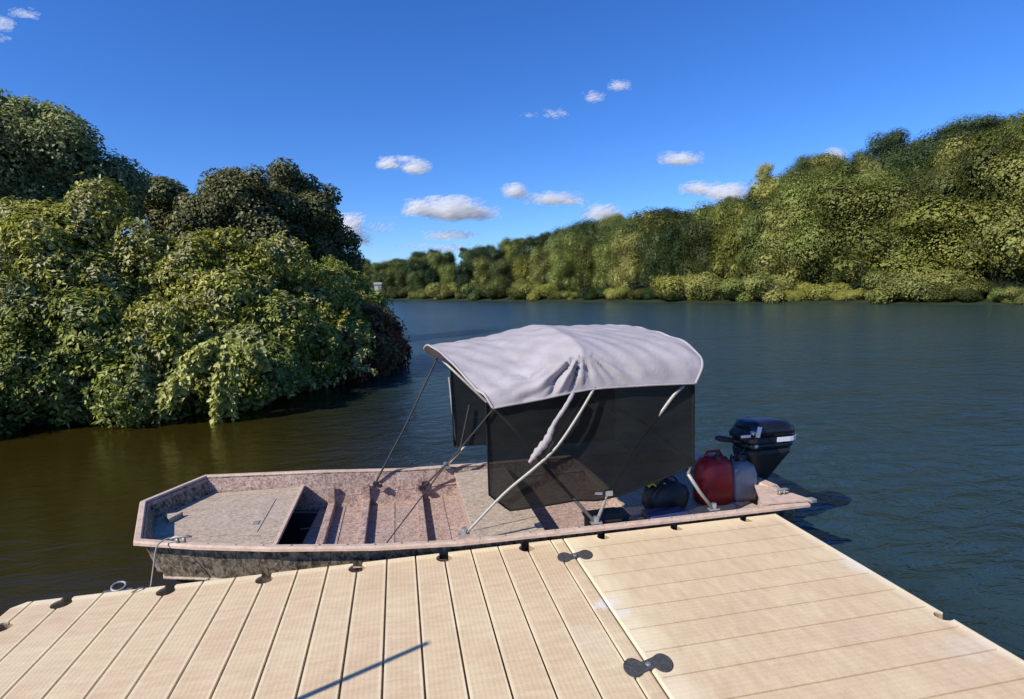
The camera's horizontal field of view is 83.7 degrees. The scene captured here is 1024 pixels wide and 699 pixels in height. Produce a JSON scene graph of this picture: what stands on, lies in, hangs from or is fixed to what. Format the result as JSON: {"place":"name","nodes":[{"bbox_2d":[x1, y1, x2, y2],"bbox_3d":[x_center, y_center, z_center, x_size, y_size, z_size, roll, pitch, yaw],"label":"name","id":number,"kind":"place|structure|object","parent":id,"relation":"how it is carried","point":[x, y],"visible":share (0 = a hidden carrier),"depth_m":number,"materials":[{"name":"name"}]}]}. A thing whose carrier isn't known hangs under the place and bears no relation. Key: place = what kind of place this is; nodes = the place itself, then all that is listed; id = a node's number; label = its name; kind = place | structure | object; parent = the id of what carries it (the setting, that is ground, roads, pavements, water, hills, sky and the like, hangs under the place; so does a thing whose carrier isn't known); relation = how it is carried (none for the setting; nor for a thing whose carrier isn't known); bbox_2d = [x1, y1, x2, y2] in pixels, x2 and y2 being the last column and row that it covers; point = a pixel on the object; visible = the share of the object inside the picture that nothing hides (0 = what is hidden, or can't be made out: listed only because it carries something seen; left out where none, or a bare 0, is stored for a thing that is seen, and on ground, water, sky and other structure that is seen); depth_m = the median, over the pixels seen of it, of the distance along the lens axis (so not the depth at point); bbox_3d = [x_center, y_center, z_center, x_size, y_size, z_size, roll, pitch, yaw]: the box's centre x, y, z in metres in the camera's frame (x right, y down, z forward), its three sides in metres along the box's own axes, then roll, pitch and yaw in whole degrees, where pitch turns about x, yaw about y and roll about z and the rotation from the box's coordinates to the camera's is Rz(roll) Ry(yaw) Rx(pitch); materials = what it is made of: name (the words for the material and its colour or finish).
{"place":"outdoors","nodes":[
{"label":"outdoors","id":0,"kind":"place"},
{"bbox_2d":[1,379,332,425],"bbox_3d":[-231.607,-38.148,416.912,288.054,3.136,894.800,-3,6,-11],"label":"river bank","id":1,"kind":"structure","parent":0,"point":[31,422],"depth_m":9.37,"materials":[{"name":"brown soil"}]},
{"bbox_2d":[0,266,85,430],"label":"riverbank shrub","id":2,"kind":"object","parent":1,"relation":"on","point":[14,288],"visible":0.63,"depth_m":8.71,"materials":[{"name":"green plant"}]},
{"bbox_2d":[0,195,132,363],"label":"riverbank shrub","id":3,"kind":"object","parent":1,"relation":"on","point":[11,248],"visible":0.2,"depth_m":9.88,"materials":[{"name":"green plant"}]},
{"bbox_2d":[0,294,144,434],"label":"riverbank shrub","id":4,"kind":"object","parent":1,"relation":"on","point":[85,414],"visible":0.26,"depth_m":8.89,"materials":[{"name":"green plant"}]},
{"bbox_2d":[0,87,151,227],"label":"broadleaf tree","id":5,"kind":"object","parent":1,"relation":"on","point":[48,149],"visible":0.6,"depth_m":17.68,"materials":[{"name":"green plant"}]},
{"bbox_2d":[0,171,175,339],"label":"riverbank shrub","id":6,"kind":"object","parent":1,"relation":"on","point":[99,233],"visible":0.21,"depth_m":10.55,"materials":[{"name":"green plant"}]},
{"bbox_2d":[1,280,212,427],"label":"riverbank shrub","id":7,"kind":"object","parent":1,"relation":"on","point":[96,314],"visible":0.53,"depth_m":8.88,"materials":[{"name":"green plant"}]},
{"bbox_2d":[150,335,272,424],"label":"climbing vine","id":8,"kind":"object","parent":7,"relation":"hanging from","point":[183,374],"visible":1,"depth_m":8.92,"materials":[{"name":"green plant"}]},
{"bbox_2d":[50,216,218,368],"bbox_3d":[-7.062,-0.740,11.317,3.372,3.652,3.346,-3,6,-11],"label":"riverbank shrub","id":9,"kind":"object","parent":1,"relation":"on","point":[152,244],"visible":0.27,"depth_m":10.54,"materials":[{"name":"green plant"}]},
{"bbox_2d":[130,174,193,243],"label":"broadleaf tree","id":10,"kind":"object","parent":1,"relation":"on","point":[164,191],"visible":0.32,"depth_m":21.99,"materials":[{"name":"green plant"}]},
{"bbox_2d":[108,289,278,422],"bbox_3d":[-5.645,0.048,10.171,2.757,2.257,2.398,-7,9,-43],"label":"riverbank shrub","id":11,"kind":"object","parent":1,"relation":"on","point":[180,342],"visible":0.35,"depth_m":9.27,"materials":[{"name":"green plant"}]},
{"bbox_2d":[146,224,281,323],"bbox_3d":[-6.104,-0.802,11.928,3.300,3.586,3.357,0,6,14],"label":"riverbank shrub","id":12,"kind":"object","parent":1,"relation":"on","point":[217,248],"visible":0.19,"depth_m":11.24,"materials":[{"name":"green plant"}]},
{"bbox_2d":[144,258,294,404],"bbox_3d":[-5.834,-0.364,11.099,2.820,2.886,2.596,0,7,15],"label":"riverbank shrub","id":13,"kind":"object","parent":1,"relation":"on","point":[218,292],"visible":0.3,"depth_m":10.45,"materials":[{"name":"green plant"}]},
{"bbox_2d":[162,164,303,266],"bbox_3d":[-9.325,-3.173,19.760,4.292,6.351,3.158,-3,6,-11],"label":"broadleaf tree","id":14,"kind":"object","parent":1,"relation":"on","point":[250,205],"visible":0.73,"depth_m":18.80,"materials":[{"name":"green plant"}]},
{"bbox_2d":[199,289,327,411],"bbox_3d":[-4.806,-0.013,10.721,2.901,2.213,2.367,2,7,32],"label":"riverbank shrub","id":15,"kind":"object","parent":1,"relation":"on","point":[266,332],"visible":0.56,"depth_m":10.10,"materials":[{"name":"green plant"}]},
{"bbox_2d":[224,230,352,396],"bbox_3d":[-5.279,-0.808,12.441,3.551,3.442,3.524,-3,6,-11],"label":"riverbank shrub","id":16,"kind":"object","parent":1,"relation":"on","point":[271,252],"visible":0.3,"depth_m":11.82,"materials":[{"name":"green plant"}]},
{"bbox_2d":[265,157,364,275],"bbox_3d":[-7.579,-3.609,21.296,4.036,6.772,2.729,-3,6,-11],"label":"broadleaf tree","id":17,"kind":"object","parent":1,"relation":"on","point":[317,227],"visible":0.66,"depth_m":20.86,"materials":[{"name":"green plant"}]},
{"bbox_2d":[263,308,377,389],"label":"riverbank shrub","id":18,"kind":"object","parent":1,"relation":"on","point":[329,337],"visible":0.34,"depth_m":11.62,"materials":[{"name":"green plant"}]},
{"bbox_2d":[266,265,376,383],"bbox_3d":[-4.727,-0.641,13.138,3.144,2.924,3.106,-3,6,-11],"label":"riverbank shrub","id":19,"kind":"object","parent":1,"relation":"on","point":[360,328],"visible":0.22,"depth_m":12.63,"materials":[{"name":"green plant"}]},
{"bbox_2d":[308,321,377,384],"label":"riverbank shrub","id":20,"kind":"object","parent":1,"relation":"on","point":[362,377],"visible":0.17,"depth_m":12.33,"materials":[{"name":"green plant"}]},
{"bbox_2d":[295,254,409,364],"bbox_3d":[-4.513,-0.950,14.741,3.555,3.165,2.978,-3,6,-11],"label":"riverbank shrub","id":21,"kind":"object","parent":1,"relation":"on","point":[360,281],"visible":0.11,"depth_m":14.15,"materials":[{"name":"green plant"}]},
{"bbox_2d":[324,285,398,377],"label":"riverbank shrub","id":22,"kind":"object","parent":1,"relation":"on","point":[385,354],"visible":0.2,"depth_m":13.34,"materials":[{"name":"green plant"}]},
{"bbox_2d":[352,281,401,368],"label":"riverbank shrub","id":23,"kind":"object","parent":1,"relation":"on","point":[382,301],"visible":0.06,"depth_m":14.52,"materials":[{"name":"green plant"}]},
{"bbox_2d":[367,310,412,368],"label":"riverbank shrub","id":24,"kind":"object","parent":1,"relation":"on","point":[396,336],"visible":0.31,"depth_m":14.28,"materials":[{"name":"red plant"}]},
{"bbox_2d":[0,300,1023,659],"bbox_3d":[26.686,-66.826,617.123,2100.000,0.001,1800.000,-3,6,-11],"label":"water","id":25,"kind":"structure","parent":0,"point":[902,462],"depth_m":7.55,"materials":[{"name":"blue liquid"}]},
{"bbox_2d":[0,539,667,698],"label":"dock section","id":26,"kind":"object","parent":25,"relation":"on","point":[537,621],"visible":0.99,"depth_m":2.68,"materials":[{"name":"plastic"}]},
{"bbox_2d":[557,550,592,563],"bbox_3d":[0.377,1.255,3.407,0.221,0.070,0.121,-3,6,-11],"label":"dock coupler","id":27,"kind":"object","parent":26,"relation":"attached to","point":[563,557],"visible":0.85,"depth_m":3.40,"materials":[{"name":"grey rubber"}]},
{"bbox_2d":[623,653,673,680],"bbox_3d":[0.576,1.359,2.416,0.221,0.070,0.121,-3,6,-11],"label":"dock coupler","id":28,"kind":"object","parent":26,"relation":"attached to","point":[634,668],"visible":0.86,"depth_m":2.41,"materials":[{"name":"grey rubber"}]},
{"bbox_2d":[133,451,816,583],"bbox_3d":[-0.306,1.309,4.307,4.658,0.706,1.559,-3,6,-11],"label":"jon boat","id":29,"kind":"object","parent":25,"relation":"on","point":[266,525],"visible":0.69,"depth_m":4.16,"materials":[{"name":"paint"}]},
{"bbox_2d":[373,324,719,542],"bbox_3d":[0.106,0.534,4.275,2.352,1.385,1.522,-3,6,-11],"label":"boat canopy","id":30,"kind":"object","parent":29,"relation":"attached to","point":[549,415],"visible":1,"depth_m":3.70,"materials":[{"name":"fabric"}]},
{"bbox_2d":[642,475,689,508],"bbox_3d":[1.141,1.050,4.231,0.349,0.282,0.241,-3,6,-11],"label":"gear bag","id":31,"kind":"object","parent":29,"relation":"on","point":[669,493],"visible":0.71,"depth_m":4.14,"materials":[{"name":"black fabric"}]},
{"bbox_2d":[693,449,733,505],"bbox_3d":[1.532,0.957,4.351,0.301,0.396,0.238,-3,6,-11],"label":"fuel can","id":32,"kind":"object","parent":29,"relation":"on","point":[713,475],"visible":0.96,"depth_m":4.25,"materials":[{"name":"red plastic"}]},
{"bbox_2d":[729,453,756,501],"bbox_3d":[1.754,0.968,4.397,0.220,0.352,0.185,-3,6,-11],"label":"plastic jug","id":33,"kind":"object","parent":29,"relation":"on","point":[744,475],"visible":0.66,"depth_m":4.32,"materials":[{"name":"white plastic"}]},
{"bbox_2d":[715,416,795,479],"bbox_3d":[1.904,1.250,4.551,0.680,1.411,0.344,-3,6,-11],"label":"outboard motor","id":34,"kind":"object","parent":29,"relation":"attached to","point":[763,443],"visible":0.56,"depth_m":4.40,"materials":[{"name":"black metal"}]},
{"bbox_2d":[564,514,1023,698],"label":"dock section","id":35,"kind":"object","parent":25,"relation":"on","point":[772,606],"visible":1,"depth_m":2.69,"materials":[{"name":"plastic"}]},
{"bbox_2d":[0,0,1023,281],"label":"sky","id":36,"kind":"structure","parent":0,"point":[445,125],"materials":[{"name":"blue"}]},
{"bbox_2d":[582,507,631,525],"bbox_3d":[0.659,1.214,3.966,0.300,0.237,0.190,-3,6,-11],"label":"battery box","id":37,"kind":"object","parent":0,"point":[614,514],"visible":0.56,"depth_m":3.93,"materials":[{"name":"black plastic"}]},
{"bbox_2d":[277,253,1023,304],"bbox_3d":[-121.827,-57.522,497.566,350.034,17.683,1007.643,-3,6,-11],"label":"hills","id":38,"kind":"structure","parent":0,"point":[1003,284],"depth_m":48.21,"materials":[{"name":"green plant"}]},
{"bbox_2d":[405,269,426,292],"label":"deciduous tree","id":39,"kind":"object","parent":38,"relation":"on","point":[414,280],"visible":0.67,"depth_m":113.33,"materials":[{"name":"green plant"}]},
{"bbox_2d":[395,256,438,289],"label":"deciduous tree","id":40,"kind":"object","parent":38,"relation":"on","point":[412,265],"visible":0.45,"depth_m":120.93,"materials":[{"name":"green plant"}]},
{"bbox_2d":[424,282,461,299],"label":"waterside bush","id":41,"kind":"object","parent":38,"relation":"on","point":[441,291],"visible":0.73,"depth_m":97.43,"materials":[{"name":"green plant"}]},
{"bbox_2d":[436,262,457,284],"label":"deciduous tree","id":42,"kind":"object","parent":38,"relation":"on","point":[448,275],"visible":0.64,"depth_m":102.31,"materials":[{"name":"green plant"}]},
{"bbox_2d":[453,261,477,293],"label":"deciduous tree","id":43,"kind":"object","parent":38,"relation":"on","point":[465,271],"visible":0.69,"depth_m":96.55,"materials":[{"name":"green plant"}]},
{"bbox_2d":[460,283,492,300],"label":"waterside bush","id":44,"kind":"object","parent":38,"relation":"on","point":[474,292],"visible":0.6,"depth_m":86.74,"materials":[{"name":"green plant"}]},
{"bbox_2d":[461,244,494,284],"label":"deciduous tree","id":45,"kind":"object","parent":38,"relation":"on","point":[479,252],"visible":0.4,"depth_m":105.24,"materials":[{"name":"green plant"}]},
{"bbox_2d":[470,256,495,285],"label":"deciduous tree","id":46,"kind":"object","parent":38,"relation":"on","point":[482,268],"visible":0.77,"depth_m":90.86,"materials":[{"name":"green plant"}]},
{"bbox_2d":[487,256,516,289],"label":"deciduous tree","id":47,"kind":"object","parent":38,"relation":"on","point":[500,268],"visible":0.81,"depth_m":86.55,"materials":[{"name":"green plant"}]},
{"bbox_2d":[510,254,534,287],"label":"deciduous tree","id":48,"kind":"object","parent":38,"relation":"on","point":[520,266],"visible":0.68,"depth_m":82.20,"materials":[{"name":"green plant"}]},
{"bbox_2d":[518,283,559,300],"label":"waterside bush","id":49,"kind":"object","parent":38,"relation":"on","point":[538,292],"visible":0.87,"depth_m":74.52,"materials":[{"name":"green plant"}]},
{"bbox_2d":[526,245,555,284],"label":"deciduous tree","id":50,"kind":"object","parent":38,"relation":"on","point":[538,266],"visible":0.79,"depth_m":78.86,"materials":[{"name":"green plant"}]},
{"bbox_2d":[546,246,580,292],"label":"deciduous tree","id":51,"kind":"object","parent":38,"relation":"on","point":[560,261],"visible":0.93,"depth_m":75.23,"materials":[{"name":"green plant"}]},
{"bbox_2d":[543,228,599,284],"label":"deciduous tree","id":52,"kind":"object","parent":38,"relation":"on","point":[562,242],"visible":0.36,"depth_m":80.86,"materials":[{"name":"green plant"}]},
{"bbox_2d":[569,237,598,292],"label":"deciduous tree","id":53,"kind":"object","parent":38,"relation":"on","point":[581,258],"visible":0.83,"depth_m":72.30,"materials":[{"name":"green plant"}]},
{"bbox_2d":[577,285,614,299],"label":"waterside bush","id":54,"kind":"object","parent":38,"relation":"on","point":[588,293],"visible":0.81,"depth_m":66.87,"materials":[{"name":"green plant"}]},
{"bbox_2d":[589,239,618,287],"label":"deciduous tree","id":55,"kind":"object","parent":38,"relation":"on","point":[605,257],"visible":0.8,"depth_m":69.48,"materials":[{"name":"green plant"}]},
{"bbox_2d":[603,285,630,299],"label":"waterside bush","id":56,"kind":"object","parent":38,"relation":"on","point":[620,292],"visible":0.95,"depth_m":63.61,"materials":[{"name":"green plant"}]},
{"bbox_2d":[594,218,644,273],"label":"deciduous tree","id":57,"kind":"object","parent":38,"relation":"on","point":[622,227],"visible":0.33,"depth_m":76.34,"materials":[{"name":"green plant"}]},
{"bbox_2d":[606,227,651,289],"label":"deciduous tree","id":58,"kind":"object","parent":38,"relation":"on","point":[630,263],"visible":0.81,"depth_m":66.42,"materials":[{"name":"green plant"}]},
{"bbox_2d":[623,206,667,242],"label":"deciduous tree","id":59,"kind":"object","parent":38,"relation":"on","point":[644,222],"visible":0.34,"depth_m":82.84,"materials":[{"name":"green plant"}]},
{"bbox_2d":[633,227,669,287],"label":"deciduous tree","id":60,"kind":"object","parent":38,"relation":"on","point":[651,256],"visible":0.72,"depth_m":63.77,"materials":[{"name":"green plant"}]},
{"bbox_2d":[646,209,695,275],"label":"deciduous tree","id":61,"kind":"object","parent":38,"relation":"on","point":[663,222],"visible":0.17,"depth_m":66.59,"materials":[{"name":"green plant"}]},
{"bbox_2d":[650,273,697,300],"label":"waterside bush","id":62,"kind":"object","parent":38,"relation":"on","point":[667,286],"visible":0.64,"depth_m":55.64,"materials":[{"name":"green plant"}]},
{"bbox_2d":[657,218,697,275],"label":"deciduous tree","id":63,"kind":"object","parent":38,"relation":"on","point":[673,250],"visible":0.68,"depth_m":61.01,"materials":[{"name":"green plant"}]},
{"bbox_2d":[673,271,721,300],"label":"waterside bush","id":64,"kind":"object","parent":38,"relation":"on","point":[695,281],"visible":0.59,"depth_m":53.72,"materials":[{"name":"green plant"}]},
{"bbox_2d":[674,211,729,280],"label":"deciduous tree","id":65,"kind":"object","parent":38,"relation":"on","point":[701,236],"visible":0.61,"depth_m":57.62,"materials":[{"name":"green plant"}]},
{"bbox_2d":[689,196,735,270],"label":"deciduous tree","id":66,"kind":"object","parent":38,"relation":"on","point":[704,211],"visible":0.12,"depth_m":62.22,"materials":[{"name":"green plant"}]},
{"bbox_2d":[686,278,739,300],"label":"waterside bush","id":67,"kind":"object","parent":38,"relation":"on","point":[712,291],"visible":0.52,"depth_m":52.59,"materials":[{"name":"green plant"}]},
{"bbox_2d":[705,194,761,280],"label":"deciduous tree","id":68,"kind":"object","parent":38,"relation":"on","point":[725,228],"visible":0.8,"depth_m":54.93,"materials":[{"name":"green plant"}]},
{"bbox_2d":[720,277,754,301],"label":"waterside bush","id":69,"kind":"object","parent":38,"relation":"on","point":[735,289],"visible":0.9,"depth_m":49.56,"materials":[{"name":"green plant"}]},
{"bbox_2d":[733,208,774,280],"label":"deciduous tree","id":70,"kind":"object","parent":38,"relation":"on","point":[750,222],"visible":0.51,"depth_m":53.06,"materials":[{"name":"green plant"}]},
{"bbox_2d":[744,272,794,302],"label":"waterside bush","id":71,"kind":"object","parent":38,"relation":"on","point":[768,288],"visible":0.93,"depth_m":47.41,"materials":[{"name":"green plant"}]},
{"bbox_2d":[748,170,790,206],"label":"deciduous tree","id":72,"kind":"object","parent":38,"relation":"on","point":[763,190],"visible":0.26,"depth_m":67.57,"materials":[{"name":"green plant"}]},
{"bbox_2d":[753,197,811,286],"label":"deciduous tree","id":73,"kind":"object","parent":38,"relation":"on","point":[767,268],"visible":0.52,"depth_m":50.74,"materials":[{"name":"green plant"}]},
{"bbox_2d":[747,162,857,282],"bbox_3d":[26.774,-8.499,51.502,8.880,16.006,8.638,-4,7,-20],"label":"deciduous tree","id":74,"kind":"object","parent":38,"relation":"on","point":[795,192],"visible":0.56,"depth_m":49.40,"materials":[{"name":"green plant"}]},
{"bbox_2d":[792,281,852,300],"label":"waterside bush","id":75,"kind":"object","parent":38,"relation":"on","point":[811,291],"visible":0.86,"depth_m":45.48,"materials":[{"name":"green plant"}]},
{"bbox_2d":[806,151,848,170],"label":"deciduous tree","id":76,"kind":"object","parent":38,"relation":"on","point":[823,159],"visible":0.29,"depth_m":97.94,"materials":[{"name":"green plant"}]},
{"bbox_2d":[792,213,864,284],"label":"deciduous tree","id":77,"kind":"object","parent":38,"relation":"on","point":[837,227],"visible":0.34,"depth_m":48.14,"materials":[{"name":"green plant"}]},
{"bbox_2d":[819,158,861,185],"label":"deciduous tree","id":78,"kind":"object","parent":38,"relation":"on","point":[845,166],"visible":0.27,"depth_m":69.59,"materials":[{"name":"green plant"}]},
{"bbox_2d":[828,288,867,300],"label":"waterside bush","id":79,"kind":"object","parent":38,"relation":"on","point":[856,294],"visible":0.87,"depth_m":43.79,"materials":[{"name":"green plant"}]},
{"bbox_2d":[783,169,937,284],"bbox_3d":[29.686,-6.698,47.472,11.581,15.696,10.987,-7,8,-37],"label":"deciduous tree","id":80,"kind":"object","parent":38,"relation":"on","point":[863,210],"visible":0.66,"depth_m":44.98,"materials":[{"name":"green plant"}]},
{"bbox_2d":[819,166,906,266],"bbox_3d":[30.012,-8.838,49.894,7.727,13.805,8.145,0,6,13],"label":"deciduous tree","id":81,"kind":"object","parent":38,"relation":"on","point":[871,179],"visible":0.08,"depth_m":47.71,"materials":[{"name":"green plant"}]},
{"bbox_2d":[847,155,887,181],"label":"deciduous tree","id":82,"kind":"object","parent":38,"relation":"on","point":[869,165],"visible":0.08,"depth_m":69.96,"materials":[{"name":"green plant"}]},
{"bbox_2d":[864,126,912,164],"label":"deciduous tree","id":83,"kind":"object","parent":38,"relation":"on","point":[893,139],"visible":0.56,"depth_m":83.43,"materials":[{"name":"green plant"}]},
{"bbox_2d":[856,227,961,288],"bbox_3d":[30.768,-5.210,44.082,6.367,9.044,6.545,-5,7,-29],"label":"deciduous tree","id":84,"kind":"object","parent":38,"relation":"on","point":[925,243],"visible":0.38,"depth_m":42.48,"materials":[{"name":"green plant"}]},
{"bbox_2d":[884,154,937,201],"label":"deciduous tree","id":85,"kind":"object","parent":38,"relation":"on","point":[915,164],"visible":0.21,"depth_m":51.67,"materials":[{"name":"green plant"}]},
{"bbox_2d":[859,268,973,303],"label":"waterside bush","id":86,"kind":"object","parent":38,"relation":"on","point":[892,287],"visible":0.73,"depth_m":39.95,"materials":[{"name":"green plant"}]},
{"bbox_2d":[870,131,963,181],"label":"deciduous tree","id":87,"kind":"object","parent":38,"relation":"on","point":[925,151],"visible":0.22,"depth_m":55.50,"materials":[{"name":"green plant"}]},
{"bbox_2d":[881,160,967,266],"bbox_3d":[32.419,-7.558,43.948,7.181,13.151,5.969,-6,8,-36],"label":"deciduous tree","id":88,"kind":"object","parent":38,"relation":"on","point":[943,180],"visible":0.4,"depth_m":42.12,"materials":[{"name":"green plant"}]},
{"bbox_2d":[859,191,1023,284],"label":"deciduous tree","id":89,"kind":"object","parent":38,"relation":"on","point":[926,216],"visible":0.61,"depth_m":40.76,"materials":[{"name":"green plant"}]},
{"bbox_2d":[904,121,987,155],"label":"deciduous tree","id":90,"kind":"object","parent":38,"relation":"on","point":[955,133],"visible":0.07,"depth_m":61.11,"materials":[{"name":"green plant"}]},
{"bbox_2d":[913,277,996,301],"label":"waterside bush","id":91,"kind":"object","parent":38,"relation":"on","point":[943,293],"visible":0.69,"depth_m":37.96,"materials":[{"name":"green plant"}]},
{"bbox_2d":[926,126,1007,201],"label":"deciduous tree","id":92,"kind":"object","parent":38,"relation":"on","point":[946,153],"visible":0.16,"depth_m":48.94,"materials":[{"name":"green plant"}]},
{"bbox_2d":[930,110,1006,138],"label":"deciduous tree","id":93,"kind":"object","parent":38,"relation":"on","point":[988,121],"visible":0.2,"depth_m":72.64,"materials":[{"name":"green plant"}]},
{"bbox_2d":[954,288,988,302],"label":"waterside bush","id":94,"kind":"object","parent":38,"relation":"on","point":[969,295],"visible":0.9,"depth_m":36.94,"materials":[{"name":"green plant"}]},
{"bbox_2d":[938,118,1023,282],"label":"deciduous tree","id":95,"kind":"object","parent":38,"relation":"on","point":[984,156],"visible":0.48,"depth_m":38.79,"materials":[{"name":"green plant"}]},
{"bbox_2d":[949,145,1013,274],"bbox_3d":[34.097,-7.467,40.941,4.544,13.651,4.983,4,9,42],"label":"deciduous tree","id":96,"kind":"object","parent":38,"relation":"on","point":[966,201],"visible":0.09,"depth_m":40.29,"materials":[{"name":"green plant"}]},
{"bbox_2d":[951,136,1023,275],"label":"deciduous tree","id":97,"kind":"object","parent":38,"relation":"on","point":[999,230],"visible":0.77,"depth_m":37.17,"materials":[{"name":"green plant"}]},
{"bbox_2d":[987,287,1015,302],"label":"waterside bush","id":98,"kind":"object","parent":38,"relation":"on","point":[995,294],"visible":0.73,"depth_m":35.52,"materials":[{"name":"green plant"}]},
{"bbox_2d":[1002,286,1023,304],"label":"waterside bush","id":99,"kind":"object","parent":38,"relation":"on","point":[1016,293],"visible":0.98,"depth_m":34.77,"materials":[{"name":"green plant"}]},
{"bbox_2d":[641,506,690,518],"bbox_3d":[1.097,1.177,4.009,0.300,0.055,0.260,-3,6,-11],"label":"seat cushion","id":100,"kind":"object","parent":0,"point":[652,513],"visible":0.49,"depth_m":4.03,"materials":[{"name":"blue fabric"}]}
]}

